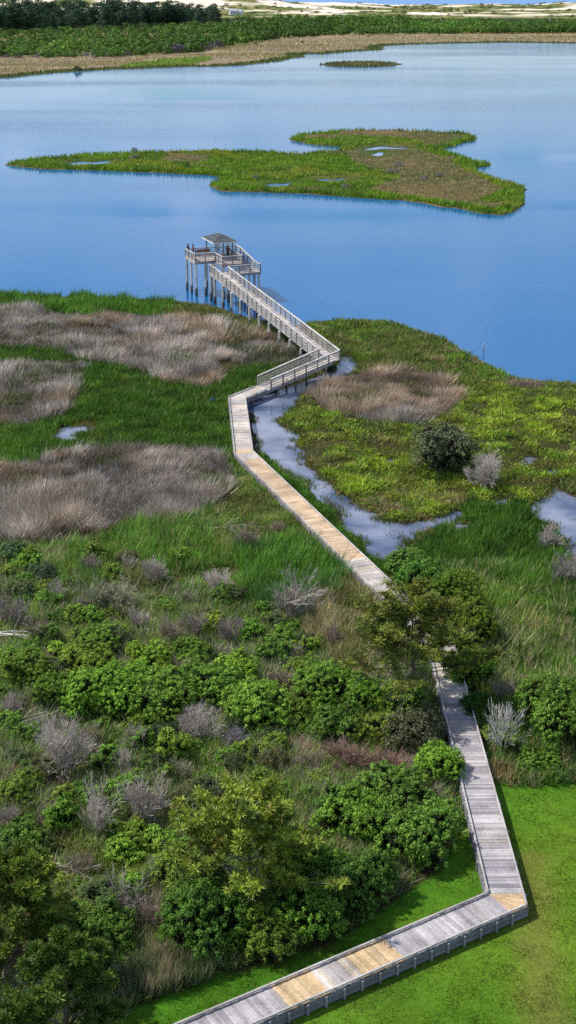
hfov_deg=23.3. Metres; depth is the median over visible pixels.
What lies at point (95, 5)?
pine tree
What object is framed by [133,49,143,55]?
bush
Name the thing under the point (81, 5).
pine tree
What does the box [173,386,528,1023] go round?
boardwalk
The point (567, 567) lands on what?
bare shrub
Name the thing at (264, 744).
evergreen shrub
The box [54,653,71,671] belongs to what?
evergreen shrub
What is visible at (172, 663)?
bare shrub
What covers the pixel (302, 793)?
evergreen shrub
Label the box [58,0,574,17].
dune scrub
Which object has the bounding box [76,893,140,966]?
evergreen shrub
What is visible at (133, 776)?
evergreen shrub
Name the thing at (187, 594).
bare shrub
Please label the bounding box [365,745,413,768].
bare shrub
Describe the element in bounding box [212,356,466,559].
creek water
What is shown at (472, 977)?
lawn grass
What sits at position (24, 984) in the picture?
bare shrub
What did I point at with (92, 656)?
evergreen shrub
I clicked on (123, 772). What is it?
bare shrub
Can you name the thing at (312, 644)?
evergreen shrub
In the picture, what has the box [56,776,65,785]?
bare shrub
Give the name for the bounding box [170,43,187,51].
grey bush
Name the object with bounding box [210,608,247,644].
bare shrub
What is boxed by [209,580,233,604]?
evergreen shrub
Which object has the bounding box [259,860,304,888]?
evergreen shrub
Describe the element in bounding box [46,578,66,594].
bare shrub
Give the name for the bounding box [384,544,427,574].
evergreen shrub
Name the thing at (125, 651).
evergreen shrub
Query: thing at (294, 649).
bare shrub
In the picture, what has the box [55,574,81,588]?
evergreen shrub
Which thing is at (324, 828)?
evergreen shrub
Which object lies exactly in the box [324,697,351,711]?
evergreen shrub
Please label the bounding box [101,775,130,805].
evergreen shrub
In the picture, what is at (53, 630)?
evergreen shrub
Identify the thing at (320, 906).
evergreen shrub
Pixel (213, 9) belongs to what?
pine tree
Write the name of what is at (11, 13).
pine tree
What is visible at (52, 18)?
pine tree
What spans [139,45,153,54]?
bush
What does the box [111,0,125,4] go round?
pine tree
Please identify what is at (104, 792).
olive shrub
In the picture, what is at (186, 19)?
pine tree
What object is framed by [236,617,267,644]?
evergreen shrub
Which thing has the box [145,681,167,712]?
bare shrub
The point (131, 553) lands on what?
olive shrub
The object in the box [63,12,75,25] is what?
pine tree
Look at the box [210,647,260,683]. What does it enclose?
evergreen shrub
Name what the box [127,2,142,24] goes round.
pine tree
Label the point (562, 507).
marsh pool water
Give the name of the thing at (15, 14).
pine tree
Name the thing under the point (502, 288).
pond water
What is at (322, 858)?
evergreen shrub
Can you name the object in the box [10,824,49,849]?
evergreen shrub
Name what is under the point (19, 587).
olive shrub
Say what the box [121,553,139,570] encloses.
bare shrub
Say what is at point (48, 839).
olive shrub
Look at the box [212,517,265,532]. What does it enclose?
fallen branches
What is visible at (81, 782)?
evergreen shrub
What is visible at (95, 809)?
bare shrub
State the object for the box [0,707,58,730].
fallen branches
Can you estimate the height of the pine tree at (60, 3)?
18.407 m
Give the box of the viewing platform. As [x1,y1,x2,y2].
[185,233,260,303]
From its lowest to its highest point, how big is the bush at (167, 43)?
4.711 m
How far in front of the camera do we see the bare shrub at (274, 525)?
110.83 m
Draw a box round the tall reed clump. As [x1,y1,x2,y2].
[121,932,221,997]
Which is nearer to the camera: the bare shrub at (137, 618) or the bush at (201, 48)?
the bare shrub at (137, 618)
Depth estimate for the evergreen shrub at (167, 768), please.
76.61 m
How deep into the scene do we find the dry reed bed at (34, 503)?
119.55 m
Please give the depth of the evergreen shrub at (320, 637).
91.94 m
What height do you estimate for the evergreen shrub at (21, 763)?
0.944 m
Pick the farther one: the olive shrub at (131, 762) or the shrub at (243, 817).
the olive shrub at (131, 762)
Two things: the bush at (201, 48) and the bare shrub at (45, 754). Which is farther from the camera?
the bush at (201, 48)
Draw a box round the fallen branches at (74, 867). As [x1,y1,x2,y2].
[56,860,100,881]
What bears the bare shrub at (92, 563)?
on the ground at (564, 10)
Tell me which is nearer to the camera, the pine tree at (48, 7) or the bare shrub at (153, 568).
the bare shrub at (153, 568)
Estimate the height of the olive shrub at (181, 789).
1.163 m
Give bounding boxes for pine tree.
[0,7,9,28]
[0,8,7,28]
[0,835,95,983]
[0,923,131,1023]
[3,5,20,28]
[5,7,21,28]
[8,4,25,29]
[15,18,25,29]
[22,0,43,14]
[22,11,34,29]
[25,6,38,29]
[29,3,47,20]
[34,9,45,27]
[35,19,44,29]
[39,13,50,28]
[42,1,56,24]
[44,3,54,20]
[48,12,57,27]
[51,7,66,23]
[56,18,64,26]
[58,0,66,12]
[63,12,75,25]
[64,7,72,25]
[68,17,76,29]
[69,5,81,21]
[71,9,86,28]
[73,0,91,10]
[77,3,86,12]
[79,11,90,26]
[84,7,96,23]
[91,2,99,22]
[99,6,113,26]
[100,7,113,24]
[107,1,118,17]
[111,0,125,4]
[115,9,129,28]
[119,13,130,25]
[121,1,138,26]
[126,8,141,26]
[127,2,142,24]
[137,5,149,22]
[141,8,154,25]
[143,13,152,25]
[149,0,161,24]
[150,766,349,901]
[157,5,171,23]
[158,2,173,23]
[158,10,171,22]
[162,5,175,22]
[171,8,179,21]
[174,4,187,22]
[182,8,190,20]
[188,10,194,20]
[193,4,204,21]
[195,9,203,20]
[207,7,219,20]
[207,10,218,22]
[338,576,515,711]
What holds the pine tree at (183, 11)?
on the ground at (564, 10)
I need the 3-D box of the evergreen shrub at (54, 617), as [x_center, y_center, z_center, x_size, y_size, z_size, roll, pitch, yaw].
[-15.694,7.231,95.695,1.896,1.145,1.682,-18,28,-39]
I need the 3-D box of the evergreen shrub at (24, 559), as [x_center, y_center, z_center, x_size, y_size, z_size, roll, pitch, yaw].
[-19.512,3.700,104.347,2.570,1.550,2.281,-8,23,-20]
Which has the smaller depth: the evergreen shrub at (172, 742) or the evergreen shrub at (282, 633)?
the evergreen shrub at (172, 742)
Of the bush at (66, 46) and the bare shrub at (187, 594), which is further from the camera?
the bush at (66, 46)
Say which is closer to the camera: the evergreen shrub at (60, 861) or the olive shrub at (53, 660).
the evergreen shrub at (60, 861)
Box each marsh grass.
[0,32,575,76]
[0,287,575,1023]
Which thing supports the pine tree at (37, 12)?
on the ground at (564, 10)
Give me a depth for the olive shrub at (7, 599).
97.75 m
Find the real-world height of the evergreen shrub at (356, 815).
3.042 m
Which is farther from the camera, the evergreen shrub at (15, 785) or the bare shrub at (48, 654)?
the bare shrub at (48, 654)
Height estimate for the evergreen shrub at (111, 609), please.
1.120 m
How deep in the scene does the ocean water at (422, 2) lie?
2076.11 m
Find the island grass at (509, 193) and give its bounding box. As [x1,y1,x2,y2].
[6,127,524,213]
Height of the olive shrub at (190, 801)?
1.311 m
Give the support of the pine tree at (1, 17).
on the ground at (564, 10)
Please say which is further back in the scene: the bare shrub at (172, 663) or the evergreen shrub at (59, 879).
the bare shrub at (172, 663)
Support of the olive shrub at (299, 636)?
on the ground at (564, 10)
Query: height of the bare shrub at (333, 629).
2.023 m
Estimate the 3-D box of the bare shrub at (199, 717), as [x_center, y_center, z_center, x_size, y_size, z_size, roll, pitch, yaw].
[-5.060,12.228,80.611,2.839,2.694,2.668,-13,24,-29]
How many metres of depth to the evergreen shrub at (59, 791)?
74.26 m
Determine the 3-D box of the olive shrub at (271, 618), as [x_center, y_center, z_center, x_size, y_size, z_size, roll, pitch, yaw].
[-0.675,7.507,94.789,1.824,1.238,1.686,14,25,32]
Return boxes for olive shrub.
[0,538,26,559]
[0,595,13,606]
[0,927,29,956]
[1,578,38,599]
[2,744,37,765]
[26,560,59,581]
[28,755,62,782]
[38,828,58,849]
[45,656,66,676]
[77,875,143,911]
[85,845,99,852]
[94,786,113,808]
[105,801,134,823]
[114,548,141,563]
[123,907,141,929]
[128,758,138,765]
[145,746,170,763]
[150,721,183,739]
[164,790,202,810]
[167,784,195,800]
[187,606,216,618]
[188,772,223,804]
[199,633,212,646]
[219,584,248,599]
[220,749,247,772]
[222,712,254,732]
[246,740,281,764]
[256,724,288,739]
[259,745,293,772]
[265,614,291,630]
[289,819,321,835]
[293,691,316,708]
[294,631,314,639]
[381,699,447,750]
[409,420,479,474]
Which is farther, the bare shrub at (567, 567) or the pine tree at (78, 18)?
the pine tree at (78, 18)
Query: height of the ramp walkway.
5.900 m
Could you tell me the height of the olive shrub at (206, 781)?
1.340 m
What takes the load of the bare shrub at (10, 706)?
on the ground at (564, 10)
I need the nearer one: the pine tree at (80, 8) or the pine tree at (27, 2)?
the pine tree at (27, 2)
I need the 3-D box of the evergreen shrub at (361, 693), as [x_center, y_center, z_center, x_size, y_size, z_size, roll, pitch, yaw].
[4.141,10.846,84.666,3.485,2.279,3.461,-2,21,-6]
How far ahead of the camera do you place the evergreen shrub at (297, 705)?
82.34 m
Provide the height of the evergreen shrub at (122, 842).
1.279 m
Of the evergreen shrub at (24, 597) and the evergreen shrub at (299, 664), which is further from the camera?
the evergreen shrub at (24, 597)
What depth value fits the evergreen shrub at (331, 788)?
73.56 m
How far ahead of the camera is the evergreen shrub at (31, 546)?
105.65 m
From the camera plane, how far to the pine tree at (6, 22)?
1005.73 m
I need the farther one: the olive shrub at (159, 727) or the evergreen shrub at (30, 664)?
the evergreen shrub at (30, 664)
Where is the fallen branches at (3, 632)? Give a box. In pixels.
[0,611,42,636]
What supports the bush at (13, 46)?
on the ground at (564, 10)
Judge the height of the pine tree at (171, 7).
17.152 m
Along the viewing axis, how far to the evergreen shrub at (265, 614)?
95.93 m
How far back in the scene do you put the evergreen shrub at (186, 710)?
83.34 m
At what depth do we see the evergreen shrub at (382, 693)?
84.00 m
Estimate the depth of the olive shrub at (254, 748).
78.67 m
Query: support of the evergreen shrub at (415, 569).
on the ground at (564, 10)
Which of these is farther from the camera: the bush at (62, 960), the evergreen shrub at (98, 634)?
the evergreen shrub at (98, 634)
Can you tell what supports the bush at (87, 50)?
on the ground at (564, 10)
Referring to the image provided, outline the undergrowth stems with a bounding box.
[0,560,473,1002]
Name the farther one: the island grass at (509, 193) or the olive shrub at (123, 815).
the island grass at (509, 193)
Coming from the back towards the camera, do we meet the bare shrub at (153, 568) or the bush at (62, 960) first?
the bare shrub at (153, 568)
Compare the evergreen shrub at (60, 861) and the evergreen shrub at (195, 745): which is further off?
the evergreen shrub at (195, 745)
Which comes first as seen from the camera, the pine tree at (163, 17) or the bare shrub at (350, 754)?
the bare shrub at (350, 754)
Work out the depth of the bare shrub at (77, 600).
97.39 m
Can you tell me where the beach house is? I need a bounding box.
[229,9,237,14]
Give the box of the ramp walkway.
[213,266,339,393]
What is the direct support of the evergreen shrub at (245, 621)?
on the ground at (564, 10)
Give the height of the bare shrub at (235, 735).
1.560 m
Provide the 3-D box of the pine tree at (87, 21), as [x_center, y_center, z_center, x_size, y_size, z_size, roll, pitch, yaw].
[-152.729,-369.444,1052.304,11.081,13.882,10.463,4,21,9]
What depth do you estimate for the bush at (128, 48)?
744.01 m
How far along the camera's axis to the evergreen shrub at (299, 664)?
87.38 m
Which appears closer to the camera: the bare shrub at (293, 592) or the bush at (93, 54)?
the bare shrub at (293, 592)
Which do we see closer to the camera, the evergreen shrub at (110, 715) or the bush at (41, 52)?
the evergreen shrub at (110, 715)
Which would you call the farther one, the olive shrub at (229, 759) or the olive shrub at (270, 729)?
the olive shrub at (270, 729)
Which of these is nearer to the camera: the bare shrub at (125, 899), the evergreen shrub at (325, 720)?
the bare shrub at (125, 899)
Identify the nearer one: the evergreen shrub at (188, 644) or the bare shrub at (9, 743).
the bare shrub at (9, 743)
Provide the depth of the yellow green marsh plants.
130.10 m
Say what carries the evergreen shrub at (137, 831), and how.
on the ground at (564, 10)
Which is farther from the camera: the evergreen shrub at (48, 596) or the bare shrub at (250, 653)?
the evergreen shrub at (48, 596)
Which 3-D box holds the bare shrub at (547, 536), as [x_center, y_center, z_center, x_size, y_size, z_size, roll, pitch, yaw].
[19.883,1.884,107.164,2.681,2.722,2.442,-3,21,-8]
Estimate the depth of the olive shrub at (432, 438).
122.25 m
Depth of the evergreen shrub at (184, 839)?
69.77 m
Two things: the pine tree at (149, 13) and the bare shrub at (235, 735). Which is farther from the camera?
the pine tree at (149, 13)
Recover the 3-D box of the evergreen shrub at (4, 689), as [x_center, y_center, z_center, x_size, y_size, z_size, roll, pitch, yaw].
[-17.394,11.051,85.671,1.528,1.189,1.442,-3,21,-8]
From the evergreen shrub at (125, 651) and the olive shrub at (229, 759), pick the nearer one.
the olive shrub at (229, 759)
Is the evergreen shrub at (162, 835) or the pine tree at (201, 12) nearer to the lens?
the evergreen shrub at (162, 835)
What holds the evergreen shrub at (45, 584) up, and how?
on the ground at (564, 10)
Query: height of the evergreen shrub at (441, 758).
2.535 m
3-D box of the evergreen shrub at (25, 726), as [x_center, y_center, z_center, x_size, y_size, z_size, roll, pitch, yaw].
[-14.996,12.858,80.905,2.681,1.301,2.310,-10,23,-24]
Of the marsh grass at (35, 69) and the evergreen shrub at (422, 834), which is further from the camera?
the marsh grass at (35, 69)
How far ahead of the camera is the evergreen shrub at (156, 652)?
88.31 m
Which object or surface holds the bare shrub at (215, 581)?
on the ground at (564, 10)
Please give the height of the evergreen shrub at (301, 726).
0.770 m
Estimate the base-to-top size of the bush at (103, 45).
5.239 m
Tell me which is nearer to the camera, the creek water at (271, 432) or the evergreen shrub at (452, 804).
the evergreen shrub at (452, 804)
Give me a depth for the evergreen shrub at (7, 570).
102.36 m
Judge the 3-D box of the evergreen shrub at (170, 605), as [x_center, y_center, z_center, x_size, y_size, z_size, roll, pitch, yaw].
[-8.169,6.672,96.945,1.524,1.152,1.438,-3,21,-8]
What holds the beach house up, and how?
on the ground at (564, 10)
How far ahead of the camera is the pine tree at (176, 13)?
1141.78 m
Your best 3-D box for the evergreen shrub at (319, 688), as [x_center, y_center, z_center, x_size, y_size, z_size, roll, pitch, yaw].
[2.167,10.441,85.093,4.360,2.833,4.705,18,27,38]
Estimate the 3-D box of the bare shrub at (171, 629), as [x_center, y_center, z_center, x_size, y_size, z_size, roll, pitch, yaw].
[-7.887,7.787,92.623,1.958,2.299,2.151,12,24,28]
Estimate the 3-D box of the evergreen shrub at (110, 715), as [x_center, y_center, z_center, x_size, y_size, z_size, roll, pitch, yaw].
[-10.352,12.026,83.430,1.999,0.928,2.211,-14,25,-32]
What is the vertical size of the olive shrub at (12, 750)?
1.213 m
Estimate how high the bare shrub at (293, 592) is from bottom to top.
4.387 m
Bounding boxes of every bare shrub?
[0,588,31,627]
[0,805,20,826]
[1,969,9,983]
[2,691,22,711]
[3,737,20,749]
[8,693,27,705]
[11,975,39,998]
[23,617,63,638]
[23,709,102,778]
[27,798,55,827]
[38,750,53,764]
[39,644,54,658]
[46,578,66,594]
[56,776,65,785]
[60,848,102,876]
[73,595,94,606]
[76,574,142,613]
[76,719,103,741]
[78,552,97,564]
[78,772,124,838]
[82,735,94,748]
[84,557,101,571]
[104,864,149,914]
[107,622,124,640]
[111,744,130,770]
[112,765,132,778]
[115,769,171,825]
[120,719,146,751]
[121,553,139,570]
[123,887,156,929]
[125,886,164,930]
[127,602,150,629]
[134,849,165,890]
[141,554,170,583]
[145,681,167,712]
[157,610,184,644]
[169,653,190,668]
[170,754,192,780]
[176,699,226,740]
[177,608,208,636]
[179,589,201,602]
[202,567,231,589]
[209,642,231,658]
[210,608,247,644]
[220,724,248,748]
[225,521,262,545]
[244,648,259,657]
[257,662,271,673]
[266,520,287,533]
[266,560,327,618]
[268,664,294,691]
[284,638,302,657]
[292,748,330,771]
[304,585,338,603]
[321,732,372,771]
[323,618,345,644]
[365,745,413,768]
[462,444,501,487]
[483,699,530,750]
[487,673,517,700]
[537,517,565,551]
[549,549,575,582]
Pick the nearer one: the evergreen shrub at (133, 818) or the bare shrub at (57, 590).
the evergreen shrub at (133, 818)
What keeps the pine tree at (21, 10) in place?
on the ground at (564, 10)
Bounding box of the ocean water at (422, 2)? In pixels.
[282,0,575,4]
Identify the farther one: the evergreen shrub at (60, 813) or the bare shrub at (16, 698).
the bare shrub at (16, 698)
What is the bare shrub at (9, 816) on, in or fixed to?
on the ground at (564, 10)
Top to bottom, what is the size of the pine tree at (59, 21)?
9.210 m
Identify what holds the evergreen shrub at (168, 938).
on the ground at (564, 10)
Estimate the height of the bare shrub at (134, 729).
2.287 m
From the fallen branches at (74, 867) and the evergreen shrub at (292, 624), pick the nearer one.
the fallen branches at (74, 867)
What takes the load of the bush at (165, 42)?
on the ground at (564, 10)
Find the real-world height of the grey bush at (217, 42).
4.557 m
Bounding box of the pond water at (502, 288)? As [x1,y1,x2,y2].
[0,42,575,425]
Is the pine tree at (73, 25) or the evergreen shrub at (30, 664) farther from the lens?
the pine tree at (73, 25)
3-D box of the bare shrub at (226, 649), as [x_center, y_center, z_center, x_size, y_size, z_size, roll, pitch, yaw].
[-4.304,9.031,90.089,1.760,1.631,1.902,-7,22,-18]
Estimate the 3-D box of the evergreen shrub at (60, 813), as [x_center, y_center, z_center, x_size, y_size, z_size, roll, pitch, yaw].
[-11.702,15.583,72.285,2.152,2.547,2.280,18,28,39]
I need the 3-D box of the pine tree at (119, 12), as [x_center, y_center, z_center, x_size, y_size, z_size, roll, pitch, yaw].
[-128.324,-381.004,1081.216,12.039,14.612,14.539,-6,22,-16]
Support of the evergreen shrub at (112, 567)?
on the ground at (564, 10)
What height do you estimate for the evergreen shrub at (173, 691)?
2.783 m
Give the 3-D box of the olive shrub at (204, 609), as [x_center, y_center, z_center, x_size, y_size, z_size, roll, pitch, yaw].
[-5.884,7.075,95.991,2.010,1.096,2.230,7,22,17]
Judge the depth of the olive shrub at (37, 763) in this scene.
76.87 m
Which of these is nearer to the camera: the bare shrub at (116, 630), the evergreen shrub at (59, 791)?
the evergreen shrub at (59, 791)
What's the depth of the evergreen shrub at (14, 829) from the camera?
70.49 m
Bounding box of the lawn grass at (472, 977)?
[125,781,575,1023]
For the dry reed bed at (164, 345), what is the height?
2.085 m
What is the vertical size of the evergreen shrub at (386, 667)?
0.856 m
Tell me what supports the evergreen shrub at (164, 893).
on the ground at (564, 10)
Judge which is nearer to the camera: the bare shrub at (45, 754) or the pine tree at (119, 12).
the bare shrub at (45, 754)
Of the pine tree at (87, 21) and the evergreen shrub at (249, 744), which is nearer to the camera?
the evergreen shrub at (249, 744)
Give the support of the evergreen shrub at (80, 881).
on the ground at (564, 10)
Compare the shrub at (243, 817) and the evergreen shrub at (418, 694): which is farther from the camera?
the evergreen shrub at (418, 694)
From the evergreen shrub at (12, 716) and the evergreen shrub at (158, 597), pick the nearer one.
the evergreen shrub at (12, 716)
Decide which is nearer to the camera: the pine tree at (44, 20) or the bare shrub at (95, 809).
the bare shrub at (95, 809)
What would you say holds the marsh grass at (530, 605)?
on the ground at (564, 10)
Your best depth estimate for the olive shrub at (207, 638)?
92.17 m
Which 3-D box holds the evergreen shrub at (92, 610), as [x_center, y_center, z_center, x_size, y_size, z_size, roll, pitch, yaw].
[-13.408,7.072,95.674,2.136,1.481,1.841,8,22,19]
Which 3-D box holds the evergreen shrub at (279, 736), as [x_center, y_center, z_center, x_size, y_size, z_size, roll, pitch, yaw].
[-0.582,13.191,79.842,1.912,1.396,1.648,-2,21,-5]
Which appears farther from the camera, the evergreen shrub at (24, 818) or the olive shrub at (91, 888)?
the evergreen shrub at (24, 818)
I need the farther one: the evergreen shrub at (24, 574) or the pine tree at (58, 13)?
the pine tree at (58, 13)
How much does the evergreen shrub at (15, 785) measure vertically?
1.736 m
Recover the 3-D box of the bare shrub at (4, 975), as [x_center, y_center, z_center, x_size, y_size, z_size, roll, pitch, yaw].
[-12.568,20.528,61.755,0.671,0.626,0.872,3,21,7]
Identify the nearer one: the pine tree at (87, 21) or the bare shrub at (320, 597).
the bare shrub at (320, 597)
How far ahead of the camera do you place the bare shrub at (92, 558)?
104.40 m
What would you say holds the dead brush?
on the ground at (564, 10)
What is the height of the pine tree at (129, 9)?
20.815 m
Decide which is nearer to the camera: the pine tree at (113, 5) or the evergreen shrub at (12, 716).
the evergreen shrub at (12, 716)
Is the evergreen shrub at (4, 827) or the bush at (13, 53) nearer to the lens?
the evergreen shrub at (4, 827)
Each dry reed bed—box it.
[0,298,299,388]
[0,356,94,424]
[0,438,242,543]
[300,358,467,426]
[503,375,548,390]
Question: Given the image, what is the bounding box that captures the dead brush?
[275,732,438,797]
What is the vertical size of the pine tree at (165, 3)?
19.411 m
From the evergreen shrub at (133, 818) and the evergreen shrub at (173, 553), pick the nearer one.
the evergreen shrub at (133, 818)
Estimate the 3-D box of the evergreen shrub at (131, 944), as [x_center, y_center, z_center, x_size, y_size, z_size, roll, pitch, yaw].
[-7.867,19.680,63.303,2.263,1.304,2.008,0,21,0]
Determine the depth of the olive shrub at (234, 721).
81.54 m
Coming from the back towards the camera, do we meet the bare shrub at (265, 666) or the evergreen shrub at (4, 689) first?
the bare shrub at (265, 666)
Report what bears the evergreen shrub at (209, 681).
on the ground at (564, 10)
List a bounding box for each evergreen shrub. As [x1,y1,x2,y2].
[0,561,19,579]
[0,642,56,690]
[0,684,15,701]
[0,709,27,732]
[0,765,44,810]
[0,817,13,838]
[0,821,40,853]
[2,721,50,744]
[9,549,44,570]
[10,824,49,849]
[11,814,40,828]
[13,572,33,581]
[13,592,33,604]
[16,759,35,769]
[18,544,39,556]
[19,893,84,945]
[20,639,45,651]
[24,669,75,707]
[27,623,62,646]
[27,791,48,804]
[32,589,64,606]
[35,578,55,592]
[35,589,59,607]
[35,855,63,878]
[40,791,83,834]
[43,608,67,625]
[44,640,78,659]
[44,781,79,807]
[50,867,73,887]
[53,635,121,674]
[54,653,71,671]
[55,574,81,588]
[58,603,86,624]
[58,857,81,869]
[59,658,154,717]
[65,617,127,654]
[66,873,89,899]
[72,776,93,790]
[74,784,110,808]
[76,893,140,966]
[79,604,107,625]
[81,540,108,559]
[81,755,117,775]
[86,716,116,733]
[90,743,123,768]
[100,562,125,584]
[100,703,131,721]
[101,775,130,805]
[101,830,146,864]
[102,606,123,618]
[102,935,138,961]
[103,814,125,830]
[109,767,154,805]
[116,867,147,895]
[119,709,153,732]
[119,817,156,850]
[119,865,141,877]
[120,725,157,756]
[122,812,147,825]
[123,642,137,657]
[126,638,174,673]
[126,664,200,724]
[130,710,156,731]
[136,785,169,808]
[137,752,162,770]
[139,823,179,851]
[146,595,156,601]
[148,842,229,894]
[149,726,192,764]
[151,762,181,786]
[152,601,169,612]
[153,659,173,675]
[154,593,179,609]
[154,919,185,943]
[155,873,252,962]
[158,835,198,857]
[160,601,179,614]
[162,883,174,903]
[168,546,196,559]
[169,657,249,708]
[170,635,217,662]
[176,649,209,665]
[176,702,196,716]
[184,735,204,753]
[187,744,204,757]
[199,610,225,632]
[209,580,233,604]
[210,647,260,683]
[215,744,239,763]
[217,900,299,962]
[219,676,294,732]
[229,737,258,763]
[236,615,259,639]
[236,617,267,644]
[248,597,274,615]
[253,636,293,663]
[255,741,284,764]
[258,610,273,619]
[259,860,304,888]
[261,730,293,748]
[262,869,349,943]
[263,622,298,643]
[275,618,301,631]
[275,693,312,724]
[279,715,296,732]
[279,784,292,797]
[280,781,294,793]
[282,653,321,681]
[285,640,309,659]
[287,657,361,708]
[289,722,306,733]
[290,832,354,880]
[295,784,318,805]
[302,635,323,655]
[304,697,364,744]
[304,768,330,784]
[307,821,330,839]
[308,778,394,849]
[309,634,326,648]
[312,777,352,823]
[319,847,401,926]
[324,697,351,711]
[335,668,381,714]
[344,706,399,749]
[353,759,436,810]
[365,690,386,711]
[369,795,461,870]
[377,659,392,670]
[379,676,428,715]
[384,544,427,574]
[387,556,442,596]
[412,739,466,785]
[426,568,485,615]
[427,796,459,830]
[440,567,486,587]
[442,646,496,688]
[447,596,502,651]
[459,689,493,718]
[479,722,523,748]
[506,669,575,749]
[512,742,563,780]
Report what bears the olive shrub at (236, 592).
on the ground at (564, 10)
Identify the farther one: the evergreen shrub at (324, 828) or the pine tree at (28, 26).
the pine tree at (28, 26)
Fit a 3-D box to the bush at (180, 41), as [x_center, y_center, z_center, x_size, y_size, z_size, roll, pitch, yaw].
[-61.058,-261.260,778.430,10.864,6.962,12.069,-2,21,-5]
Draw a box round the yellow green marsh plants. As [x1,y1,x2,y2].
[278,378,575,521]
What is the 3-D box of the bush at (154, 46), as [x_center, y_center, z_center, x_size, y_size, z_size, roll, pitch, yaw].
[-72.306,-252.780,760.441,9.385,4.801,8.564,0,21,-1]
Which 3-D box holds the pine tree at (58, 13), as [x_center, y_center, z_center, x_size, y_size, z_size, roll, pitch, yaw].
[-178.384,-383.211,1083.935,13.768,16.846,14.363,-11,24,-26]
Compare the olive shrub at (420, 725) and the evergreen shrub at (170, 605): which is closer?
the olive shrub at (420, 725)
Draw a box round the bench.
[197,249,210,256]
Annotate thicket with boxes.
[0,13,575,45]
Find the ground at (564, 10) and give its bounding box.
[0,0,575,1023]
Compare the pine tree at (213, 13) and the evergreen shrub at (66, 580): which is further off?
the pine tree at (213, 13)
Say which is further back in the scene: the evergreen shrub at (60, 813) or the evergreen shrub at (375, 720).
the evergreen shrub at (375, 720)
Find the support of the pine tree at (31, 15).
on the ground at (564, 10)
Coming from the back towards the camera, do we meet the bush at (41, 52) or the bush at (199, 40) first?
the bush at (199, 40)
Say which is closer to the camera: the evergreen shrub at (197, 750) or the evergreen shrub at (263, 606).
the evergreen shrub at (197, 750)
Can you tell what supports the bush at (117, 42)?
on the ground at (564, 10)
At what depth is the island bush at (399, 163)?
319.31 m
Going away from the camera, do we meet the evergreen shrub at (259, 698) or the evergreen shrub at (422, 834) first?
the evergreen shrub at (422, 834)
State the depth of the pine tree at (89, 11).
1091.88 m
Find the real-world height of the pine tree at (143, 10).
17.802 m
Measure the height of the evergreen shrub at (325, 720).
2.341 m
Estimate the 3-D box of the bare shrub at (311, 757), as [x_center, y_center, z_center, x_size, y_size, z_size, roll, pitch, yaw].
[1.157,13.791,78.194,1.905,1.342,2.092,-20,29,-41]
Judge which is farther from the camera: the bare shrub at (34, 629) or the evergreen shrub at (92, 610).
the evergreen shrub at (92, 610)
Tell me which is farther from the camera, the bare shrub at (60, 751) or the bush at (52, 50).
the bush at (52, 50)
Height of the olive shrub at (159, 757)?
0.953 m
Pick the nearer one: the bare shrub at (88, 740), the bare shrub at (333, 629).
the bare shrub at (88, 740)
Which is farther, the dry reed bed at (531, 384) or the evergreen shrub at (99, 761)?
the dry reed bed at (531, 384)
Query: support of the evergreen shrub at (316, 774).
on the ground at (564, 10)
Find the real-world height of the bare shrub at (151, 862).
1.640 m
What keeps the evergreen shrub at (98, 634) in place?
on the ground at (564, 10)
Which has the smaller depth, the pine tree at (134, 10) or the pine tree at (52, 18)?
the pine tree at (52, 18)
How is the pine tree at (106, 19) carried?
on the ground at (564, 10)
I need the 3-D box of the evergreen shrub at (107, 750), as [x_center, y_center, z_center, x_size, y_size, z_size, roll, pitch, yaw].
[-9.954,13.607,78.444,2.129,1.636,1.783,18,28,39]
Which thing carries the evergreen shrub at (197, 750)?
on the ground at (564, 10)
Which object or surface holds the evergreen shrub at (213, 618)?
on the ground at (564, 10)
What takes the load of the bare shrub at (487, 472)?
on the ground at (564, 10)
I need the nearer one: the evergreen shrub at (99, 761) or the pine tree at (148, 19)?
the evergreen shrub at (99, 761)
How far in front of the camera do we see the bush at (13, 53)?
719.85 m
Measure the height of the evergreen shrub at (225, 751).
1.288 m
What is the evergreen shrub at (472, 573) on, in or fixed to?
on the ground at (564, 10)
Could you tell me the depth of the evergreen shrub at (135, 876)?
67.36 m
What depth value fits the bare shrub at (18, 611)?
94.74 m
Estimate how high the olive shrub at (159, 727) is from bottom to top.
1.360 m
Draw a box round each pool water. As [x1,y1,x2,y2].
[55,426,95,438]
[496,457,575,559]
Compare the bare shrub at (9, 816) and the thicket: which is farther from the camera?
the thicket
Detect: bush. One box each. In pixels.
[6,45,15,49]
[9,50,22,56]
[26,49,36,55]
[38,49,49,56]
[47,48,59,54]
[60,42,73,49]
[84,45,94,52]
[91,51,103,56]
[95,41,109,47]
[107,47,120,55]
[109,51,121,56]
[110,40,127,47]
[123,45,133,51]
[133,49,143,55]
[134,40,148,47]
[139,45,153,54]
[143,38,156,44]
[147,43,162,51]
[152,47,161,53]
[159,38,174,47]
[162,42,173,50]
[169,36,185,44]
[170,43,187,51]
[183,42,197,50]
[191,37,207,46]
[192,44,204,50]
[207,40,224,47]
[386,168,398,171]
[392,161,403,165]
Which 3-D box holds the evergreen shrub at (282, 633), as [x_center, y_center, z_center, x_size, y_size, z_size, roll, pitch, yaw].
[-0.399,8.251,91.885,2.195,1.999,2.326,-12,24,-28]

